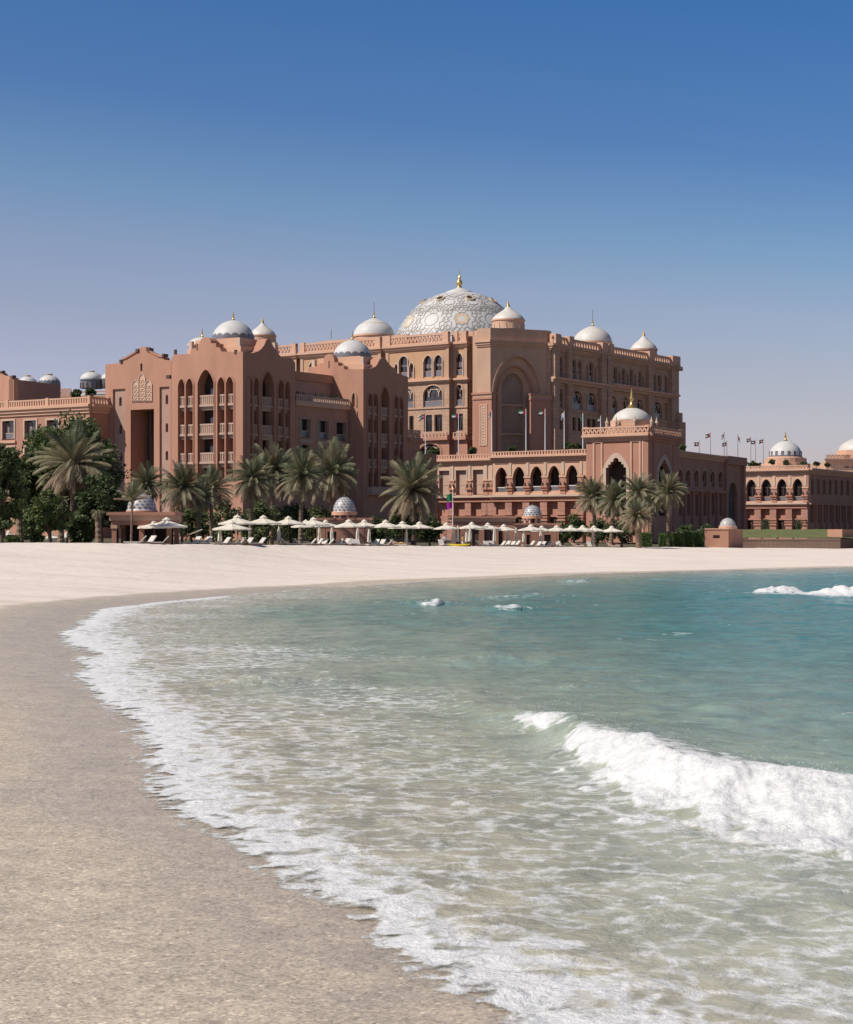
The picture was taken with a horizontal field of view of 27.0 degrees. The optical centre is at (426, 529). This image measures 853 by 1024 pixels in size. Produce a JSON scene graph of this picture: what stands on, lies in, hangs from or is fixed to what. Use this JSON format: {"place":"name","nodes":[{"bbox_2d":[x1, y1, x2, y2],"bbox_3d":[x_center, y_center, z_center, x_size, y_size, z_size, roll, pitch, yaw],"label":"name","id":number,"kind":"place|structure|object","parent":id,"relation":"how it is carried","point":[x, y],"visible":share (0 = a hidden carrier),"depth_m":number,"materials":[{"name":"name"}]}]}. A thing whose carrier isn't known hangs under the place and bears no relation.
{"place":"outdoors","nodes":[
{"label":"outdoors","id":0,"kind":"place"},
{"bbox_2d":[0,371,59,407],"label":"rooftop stair block","id":1,"kind":"structure","parent":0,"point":[13,388],"depth_m":360.95,"materials":[{"name":"pink paint"}]},
{"bbox_2d":[0,538,852,1023],"bbox_3d":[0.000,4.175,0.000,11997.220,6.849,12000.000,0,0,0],"label":"beach","id":2,"kind":"structure","parent":0,"point":[122,900],"depth_m":19.85,"materials":[{"name":"sand"}]},
{"bbox_2d":[3,534,20,542],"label":"garden shrub","id":3,"kind":"object","parent":2,"relation":"on","point":[11,538],"visible":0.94,"depth_m":140.69,"materials":[{"name":"green plant"}]},
{"bbox_2d":[0,442,29,542],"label":"garden tree","id":4,"kind":"object","parent":2,"relation":"on","point":[11,477],"visible":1,"depth_m":142.64,"materials":[{"name":"green plant"}]},
{"bbox_2d":[8,488,30,542],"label":"date palm","id":5,"kind":"object","parent":2,"relation":"on","point":[19,527],"visible":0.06,"depth_m":147.78,"materials":[{"name":"brown plant"}]},
{"bbox_2d":[13,504,52,542],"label":"garden shrub","id":6,"kind":"object","parent":2,"relation":"on","point":[31,534],"visible":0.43,"depth_m":157.26,"materials":[{"name":"green plant"}]},
{"bbox_2d":[8,452,58,542],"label":"garden tree","id":7,"kind":"object","parent":2,"relation":"on","point":[29,480],"visible":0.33,"depth_m":164.61,"materials":[{"name":"green plant"}]},
{"bbox_2d":[29,489,73,542],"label":"tree","id":8,"kind":"object","parent":2,"relation":"on","point":[45,512],"visible":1,"depth_m":146.33,"materials":[{"name":"green plant"}]},
{"bbox_2d":[0,395,111,537],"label":"hotel wing","id":9,"kind":"structure","parent":2,"relation":"on","point":[20,420],"depth_m":321.12,"materials":[{"name":"paint"}]},
{"bbox_2d":[4,421,13,438],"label":"window","id":10,"kind":"structure","parent":9,"relation":"in","point":[9,434],"depth_m":326.93,"materials":[{"name":"grey glass"}]},
{"bbox_2d":[20,370,104,403],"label":"dome wing","id":11,"kind":"structure","parent":2,"relation":"on","point":[91,379],"depth_m":437.80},
{"bbox_2d":[57,496,68,542],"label":"date palm","id":12,"kind":"object","parent":2,"relation":"on","point":[60,539],"visible":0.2,"depth_m":155.76,"materials":[{"name":"brown plant"}]},
{"bbox_2d":[26,418,114,542],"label":"date palm","id":13,"kind":"object","parent":2,"relation":"on","point":[72,468],"visible":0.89,"depth_m":162.35,"materials":[{"name":"green plant"}]},
{"bbox_2d":[20,409,131,542],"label":"garden tree","id":14,"kind":"object","parent":2,"relation":"on","point":[39,441],"visible":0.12,"depth_m":170.72,"materials":[{"name":"green plant"}]},
{"bbox_2d":[64,514,95,542],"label":"garden shrub","id":15,"kind":"object","parent":2,"relation":"on","point":[80,528],"visible":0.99,"depth_m":157.36,"materials":[{"name":"green plant"}]},
{"bbox_2d":[91,509,104,542],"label":"date palm","id":16,"kind":"object","parent":2,"relation":"on","point":[97,515],"visible":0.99,"depth_m":152.76,"materials":[{"name":"brown plant"}]},
{"bbox_2d":[73,471,127,540],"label":"garden tree","id":17,"kind":"object","parent":2,"relation":"on","point":[105,495],"visible":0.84,"depth_m":159.02,"materials":[{"name":"green plant"}]},
{"bbox_2d":[114,481,151,540],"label":"date palm","id":18,"kind":"object","parent":2,"relation":"on","point":[133,494],"visible":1,"depth_m":149.86,"materials":[{"name":"green plant"}]},
{"bbox_2d":[105,347,170,537],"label":"gabled hotel bay","id":19,"kind":"object","parent":2,"relation":"on","point":[137,387],"visible":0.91,"depth_m":315.87,"materials":[{"name":"pink paint"}]},
{"bbox_2d":[106,490,183,544],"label":"beach kiosk","id":20,"kind":"object","parent":2,"relation":"on","point":[145,512],"visible":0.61,"depth_m":157.26,"materials":[{"name":"tile"}]},
{"bbox_2d":[126,460,165,501],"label":"date palm","id":21,"kind":"object","parent":2,"relation":"on","point":[147,477],"visible":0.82,"depth_m":189.53,"materials":[{"name":"green plant"}]},
{"bbox_2d":[145,516,187,544],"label":"beach umbrella","id":22,"kind":"object","parent":2,"relation":"on","point":[166,522],"visible":0.84,"depth_m":151.69,"materials":[{"name":"beige fabric"}]},
{"bbox_2d":[155,460,210,541],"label":"date palm","id":23,"kind":"object","parent":2,"relation":"on","point":[182,493],"visible":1,"depth_m":177.39,"materials":[{"name":"green plant"}]},
{"bbox_2d":[173,506,209,541],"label":"garden shrub","id":24,"kind":"object","parent":2,"relation":"on","point":[191,516],"visible":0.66,"depth_m":189.20,"materials":[{"name":"green plant"}]},
{"bbox_2d":[189,478,215,541],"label":"date palm","id":25,"kind":"object","parent":2,"relation":"on","point":[207,501],"visible":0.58,"depth_m":179.82,"materials":[{"name":"green plant"}]},
{"bbox_2d":[189,464,233,542],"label":"date palm","id":26,"kind":"object","parent":2,"relation":"on","point":[212,482],"visible":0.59,"depth_m":183.69,"materials":[{"name":"green plant"}]},
{"bbox_2d":[208,498,248,542],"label":"garden shrub","id":27,"kind":"object","parent":2,"relation":"on","point":[218,518],"visible":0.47,"depth_m":199.92,"materials":[{"name":"green plant"}]},
{"bbox_2d":[166,312,294,540],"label":"hotel block","id":28,"kind":"structure","parent":2,"relation":"on","point":[233,390],"depth_m":305.60,"materials":[{"name":"pink paint"}]},
{"bbox_2d":[212,520,251,529],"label":"beach umbrella","id":29,"kind":"object","parent":2,"relation":"on","point":[231,525],"visible":0.91,"depth_m":161.09,"materials":[{"name":"beige fabric"}]},
{"bbox_2d":[218,514,255,542],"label":"beach umbrella","id":30,"kind":"object","parent":2,"relation":"on","point":[238,519],"visible":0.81,"depth_m":168.21,"materials":[{"name":"beige fabric"}]},
{"bbox_2d":[225,453,277,542],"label":"date palm","id":31,"kind":"object","parent":2,"relation":"on","point":[253,483],"visible":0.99,"depth_m":191.32,"materials":[{"name":"green plant"}]},
{"bbox_2d":[238,499,279,544],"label":"garden shrub","id":32,"kind":"object","parent":2,"relation":"on","point":[259,510],"visible":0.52,"depth_m":207.33,"materials":[{"name":"green plant"}]},
{"bbox_2d":[251,515,281,543],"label":"beach umbrella","id":33,"kind":"object","parent":2,"relation":"on","point":[263,519],"visible":0.84,"depth_m":174.18,"materials":[{"name":"beige fabric"}]},
{"bbox_2d":[250,435,294,544],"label":"date palm","id":34,"kind":"object","parent":2,"relation":"on","point":[274,459],"visible":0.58,"depth_m":213.26,"materials":[{"name":"green plant"}]},
{"bbox_2d":[271,515,305,542],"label":"beach umbrella","id":35,"kind":"object","parent":2,"relation":"on","point":[288,520],"visible":0.83,"depth_m":179.51,"materials":[{"name":"beige fabric"}]},
{"bbox_2d":[274,502,310,542],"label":"garden shrub","id":36,"kind":"object","parent":2,"relation":"on","point":[284,514],"visible":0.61,"depth_m":214.38,"materials":[{"name":"green plant"}]},
{"bbox_2d":[275,446,331,542],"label":"date palm","id":37,"kind":"object","parent":2,"relation":"on","point":[299,480],"visible":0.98,"depth_m":199.19,"materials":[{"name":"green plant"}]},
{"bbox_2d":[297,517,329,539],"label":"beach umbrella","id":38,"kind":"object","parent":2,"relation":"on","point":[313,521],"visible":0.86,"depth_m":182.85,"materials":[{"name":"beige fabric"}]},
{"bbox_2d":[303,506,333,542],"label":"garden shrub","id":39,"kind":"object","parent":2,"relation":"on","point":[308,534],"visible":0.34,"depth_m":211.42,"materials":[{"name":"green plant"}]},
{"bbox_2d":[295,371,350,540],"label":"terrace link wing","id":40,"kind":"structure","parent":2,"relation":"on","point":[319,419],"depth_m":319.27,"materials":[{"name":"paint"}]},
{"bbox_2d":[301,419,307,436],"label":"window","id":41,"kind":"structure","parent":40,"relation":"in","point":[304,433],"depth_m":315.18,"materials":[{"name":"black glass"}]},
{"bbox_2d":[319,421,325,438],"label":"window","id":42,"kind":"structure","parent":40,"relation":"in","point":[322,435],"depth_m":319.55,"materials":[{"name":"black glass"}]},
{"bbox_2d":[337,423,343,440],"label":"window","id":43,"kind":"structure","parent":40,"relation":"in","point":[340,435],"depth_m":324.07,"materials":[{"name":"black glass"}]},
{"bbox_2d":[308,436,359,516],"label":"date palm","id":44,"kind":"object","parent":2,"relation":"on","point":[332,459],"visible":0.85,"depth_m":211.23,"materials":[{"name":"green plant"}]},
{"bbox_2d":[316,493,373,545],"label":"beach kiosk","id":45,"kind":"object","parent":2,"relation":"on","point":[344,505],"visible":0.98,"depth_m":205.00,"materials":[{"name":"brown"}]},
{"bbox_2d":[333,519,364,545],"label":"beach umbrella","id":46,"kind":"object","parent":2,"relation":"on","point":[348,523],"visible":0.87,"depth_m":189.87,"materials":[{"name":"beige fabric"}]},
{"bbox_2d":[304,332,407,541],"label":"second hotel block","id":47,"kind":"structure","parent":2,"relation":"on","point":[371,388],"depth_m":327.33,"materials":[{"name":"pink paint"}]},
{"bbox_2d":[370,515,393,543],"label":"garden shrub","id":48,"kind":"object","parent":2,"relation":"on","point":[377,533],"visible":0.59,"depth_m":221.17,"materials":[{"name":"green plant"}]},
{"bbox_2d":[370,519,400,543],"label":"beach umbrella","id":49,"kind":"object","parent":2,"relation":"on","point":[385,524],"visible":0.87,"depth_m":196.88,"materials":[{"name":"beige fabric"}]},
{"bbox_2d":[388,520,416,541],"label":"beach umbrella","id":50,"kind":"object","parent":2,"relation":"on","point":[402,524],"visible":0.72,"depth_m":201.23,"materials":[{"name":"beige fabric"}]},
{"bbox_2d":[387,508,420,541],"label":"garden shrub","id":51,"kind":"object","parent":2,"relation":"on","point":[394,520],"visible":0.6,"depth_m":223.99,"materials":[{"name":"green plant"}]},
{"bbox_2d":[379,452,445,545],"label":"date palm","id":52,"kind":"object","parent":2,"relation":"on","point":[411,481],"visible":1,"depth_m":223.03,"materials":[{"name":"green plant"}]},
{"bbox_2d":[408,429,436,541],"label":"shaded annex","id":53,"kind":"object","parent":2,"relation":"on","point":[414,442],"visible":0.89,"depth_m":337.73,"materials":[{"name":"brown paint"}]},
{"bbox_2d":[416,513,444,545],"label":"garden shrub","id":54,"kind":"object","parent":2,"relation":"on","point":[429,535],"visible":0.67,"depth_m":231.55,"materials":[{"name":"green plant"}]},
{"bbox_2d":[447,488,452,543],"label":"flagpole","id":55,"kind":"object","parent":2,"relation":"on","point":[450,498],"visible":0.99,"depth_m":212.94,"materials":[{"name":"white metal"}]},
{"bbox_2d":[437,454,500,539],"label":"blind window wing","id":56,"kind":"structure","parent":2,"relation":"on","point":[469,480],"depth_m":396.08,"materials":[{"name":"paint"}]},
{"bbox_2d":[441,471,448,494],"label":"blind window","id":57,"kind":"structure","parent":56,"relation":"in","point":[445,474],"depth_m":400.57,"materials":[{"name":"stone"}]},
{"bbox_2d":[458,470,465,494],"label":"blind window","id":58,"kind":"structure","parent":56,"relation":"in","point":[461,473],"depth_m":397.89,"materials":[{"name":"stone"}]},
{"bbox_2d":[475,470,482,493],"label":"blind window","id":59,"kind":"structure","parent":56,"relation":"in","point":[478,473],"depth_m":395.22,"materials":[{"name":"stone"}]},
{"bbox_2d":[449,516,516,546],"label":"beach kiosk","id":60,"kind":"object","parent":2,"relation":"on","point":[481,536],"visible":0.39,"depth_m":236.00,"materials":[{"name":"brown stone"}]},
{"bbox_2d":[466,529,478,545],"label":"doorway","id":61,"kind":"structure","parent":60,"relation":"in","point":[474,533],"depth_m":236.29,"materials":[{"name":"brown metal"}]},
{"bbox_2d":[488,449,585,541],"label":"seafront arcade","id":62,"kind":"object","parent":2,"relation":"on","point":[544,483],"visible":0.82,"depth_m":383.18,"materials":[{"name":"stone"}]},
{"bbox_2d":[514,502,561,546],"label":"beach kiosk","id":63,"kind":"object","parent":2,"relation":"on","point":[532,511],"visible":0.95,"depth_m":246.00,"materials":[{"name":"brown stone"}]},
{"bbox_2d":[558,521,570,544],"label":"garden shrub","id":64,"kind":"object","parent":2,"relation":"on","point":[564,537],"visible":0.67,"depth_m":257.56,"materials":[{"name":"green plant"}]},
{"bbox_2d":[566,513,585,542],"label":"garden shrub","id":65,"kind":"object","parent":2,"relation":"on","point":[576,521],"visible":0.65,"depth_m":261.47,"materials":[{"name":"green plant"}]},
{"bbox_2d":[574,474,607,546],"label":"date palm","id":66,"kind":"object","parent":2,"relation":"on","point":[593,489],"visible":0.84,"depth_m":265.52,"materials":[{"name":"green plant"}]},
{"bbox_2d":[585,517,609,546],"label":"garden shrub","id":67,"kind":"object","parent":2,"relation":"on","point":[601,536],"visible":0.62,"depth_m":274.29,"materials":[{"name":"green plant"}]},
{"bbox_2d":[594,479,628,543],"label":"date palm","id":68,"kind":"object","parent":2,"relation":"on","point":[612,506],"visible":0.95,"depth_m":261.37,"materials":[{"name":"green plant"}]},
{"bbox_2d":[605,519,634,547],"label":"garden shrub","id":69,"kind":"object","parent":2,"relation":"on","point":[624,535],"visible":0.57,"depth_m":279.80,"materials":[{"name":"green plant"}]},
{"bbox_2d":[581,389,684,542],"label":"domed portal pavilion","id":70,"kind":"structure","parent":2,"relation":"on","point":[632,440],"depth_m":362.70,"materials":[{"name":"brown stone"}]},
{"bbox_2d":[618,498,654,547],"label":"date palm","id":71,"kind":"object","parent":2,"relation":"on","point":[637,518],"visible":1,"depth_m":245.50,"materials":[{"name":"green plant"}]},
{"bbox_2d":[616,472,660,536],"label":"date palm","id":72,"kind":"object","parent":2,"relation":"on","point":[639,489],"visible":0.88,"depth_m":257.51,"materials":[{"name":"green plant"}]},
{"bbox_2d":[640,532,652,546],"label":"clipped hedge","id":73,"kind":"object","parent":2,"relation":"on","point":[646,538],"visible":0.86,"depth_m":254.09,"materials":[{"name":"green plant"}]},
{"bbox_2d":[643,487,665,546],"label":"date palm","id":74,"kind":"object","parent":2,"relation":"on","point":[653,510],"visible":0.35,"depth_m":284.56,"materials":[{"name":"green plant"}]},
{"bbox_2d":[658,533,667,546],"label":"clipped hedge","id":75,"kind":"object","parent":2,"relation":"on","point":[662,537],"visible":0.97,"depth_m":255.68,"materials":[{"name":"green plant"}]},
{"bbox_2d":[651,470,688,546],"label":"date palm","id":76,"kind":"object","parent":2,"relation":"on","point":[667,490],"visible":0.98,"depth_m":261.49,"materials":[{"name":"green plant"}]},
{"bbox_2d":[673,533,684,546],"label":"clipped hedge","id":77,"kind":"object","parent":2,"relation":"on","point":[678,540],"visible":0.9,"depth_m":258.88,"materials":[{"name":"green plant"}]},
{"bbox_2d":[674,524,697,532],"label":"garden shrub","id":78,"kind":"object","parent":2,"relation":"on","point":[684,528],"visible":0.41,"depth_m":299.76,"materials":[{"name":"green plant"}]},
{"bbox_2d":[683,532,693,546],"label":"clipped hedge","id":79,"kind":"object","parent":2,"relation":"on","point":[688,539],"visible":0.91,"depth_m":260.49,"materials":[{"name":"green plant"}]},
{"bbox_2d":[693,533,704,546],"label":"clipped hedge","id":80,"kind":"object","parent":2,"relation":"on","point":[698,539],"visible":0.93,"depth_m":262.09,"materials":[{"name":"green plant"}]},
{"bbox_2d":[659,450,746,540],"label":"shaded arcade","id":81,"kind":"object","parent":2,"relation":"on","point":[716,495],"visible":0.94,"depth_m":397.08,"materials":[{"name":"brown stone"}]},
{"bbox_2d":[729,484,734,519],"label":"window","id":82,"kind":"structure","parent":81,"relation":"in","point":[731,491],"depth_m":413.28,"materials":[{"name":"brown glass"}]},
{"bbox_2d":[704,518,742,547],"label":"sea wall kiosk","id":83,"kind":"object","parent":2,"relation":"on","point":[727,533],"visible":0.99,"depth_m":261.95,"materials":[{"name":"pink paint"}]},
{"bbox_2d":[743,539,839,548],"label":"sea wall","id":84,"kind":"structure","parent":2,"relation":"on","point":[796,543],"depth_m":270.54,"materials":[{"name":"stone"}]},
{"bbox_2d":[746,431,852,538],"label":"arcade building","id":85,"kind":"structure","parent":2,"relation":"on","point":[779,494],"depth_m":449.59,"materials":[{"name":"stone"}]},
{"bbox_2d":[747,480,755,500],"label":"window","id":86,"kind":"structure","parent":85,"relation":"in","point":[751,486],"depth_m":451.91,"materials":[{"name":"black glass"}]},
{"bbox_2d":[762,480,770,500],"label":"window","id":87,"kind":"structure","parent":85,"relation":"in","point":[766,486],"depth_m":449.49,"materials":[{"name":"black glass"}]},
{"bbox_2d":[778,479,786,500],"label":"window","id":88,"kind":"structure","parent":85,"relation":"in","point":[782,485],"depth_m":446.97,"materials":[{"name":"black glass"}]},
{"bbox_2d":[769,451,801,456],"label":"drum windows","id":89,"kind":"structure","parent":85,"relation":"in","point":[782,452],"depth_m":458.52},
{"bbox_2d":[794,479,801,500],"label":"window","id":90,"kind":"structure","parent":85,"relation":"in","point":[798,485],"depth_m":444.58,"materials":[{"name":"black glass"}]},
{"bbox_2d":[810,439,852,471],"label":"distant domed pavilion","id":91,"kind":"structure","parent":2,"relation":"on","point":[841,459],"depth_m":494.00,"materials":[{"name":"brown stone"}]},
{"bbox_2d":[827,529,852,547],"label":"end wall","id":92,"kind":"structure","parent":2,"relation":"on","point":[846,543],"depth_m":276.15,"materials":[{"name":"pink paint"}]},
{"bbox_2d":[0,0,852,468],"label":"sky","id":93,"kind":"structure","parent":0,"point":[679,173],"materials":[{"name":"blue"}]},
{"bbox_2d":[56,567,852,1023],"bbox_3d":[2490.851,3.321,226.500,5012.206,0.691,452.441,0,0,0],"label":"sea","id":94,"kind":"structure","parent":0,"point":[354,745],"depth_m":26.19,"materials":[{"name":"liquid"}]},
{"bbox_2d":[491,698,846,796],"bbox_3d":[3.986,3.065,25.729,4.904,0.539,13.637,0,0,-30],"label":"sea spray","id":95,"kind":"object","parent":94,"relation":"on","point":[667,739],"visible":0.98,"depth_m":25.10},
{"bbox_2d":[252,268,685,458],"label":"domed palace","id":96,"kind":"structure","parent":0,"point":[474,360],"depth_m":484.38,"materials":[{"name":"beige stone"}]},
{"bbox_2d":[400,357,406,375],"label":"window","id":97,"kind":"structure","parent":96,"relation":"in","point":[404,360],"depth_m":490.07,"materials":[{"name":"grey glass"}]},
{"bbox_2d":[425,356,431,376],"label":"window","id":98,"kind":"structure","parent":96,"relation":"in","point":[428,360],"depth_m":485.18,"materials":[{"name":"grey glass"}]},
{"bbox_2d":[426,415,431,431],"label":"window","id":99,"kind":"structure","parent":96,"relation":"in","point":[428,417],"depth_m":485.07,"materials":[{"name":"grey glass"}]},
{"bbox_2d":[424,386,441,406],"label":"window","id":100,"kind":"structure","parent":96,"relation":"in","point":[433,395],"depth_m":484.12,"materials":[{"name":"grey glass"}]},
{"bbox_2d":[435,356,441,376],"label":"window","id":101,"kind":"structure","parent":96,"relation":"in","point":[438,372],"depth_m":483.06,"materials":[{"name":"grey glass"}]},
{"bbox_2d":[456,354,462,374],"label":"window","id":102,"kind":"structure","parent":96,"relation":"in","point":[459,360],"depth_m":481.17,"materials":[{"name":"grey glass"}]},
{"bbox_2d":[456,385,462,405],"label":"window","id":103,"kind":"structure","parent":96,"relation":"in","point":[459,402],"depth_m":481.17,"materials":[{"name":"grey glass"}]},
{"bbox_2d":[502,374,522,454],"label":"portal window","id":104,"kind":"structure","parent":96,"relation":"in","point":[512,433],"depth_m":475.92,"materials":[{"name":"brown glass"}]},
{"bbox_2d":[573,392,580,408],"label":"window","id":105,"kind":"structure","parent":96,"relation":"in","point":[576,399],"depth_m":489.59,"materials":[{"name":"grey glass"}]},
{"bbox_2d":[587,393,594,410],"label":"window","id":106,"kind":"structure","parent":96,"relation":"in","point":[590,402],"depth_m":496.45,"materials":[{"name":"grey glass"}]},
{"bbox_2d":[743,529,852,537],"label":"lawn","id":107,"kind":"structure","parent":0,"point":[784,533],"depth_m":291.25,"materials":[{"name":"green plant"}]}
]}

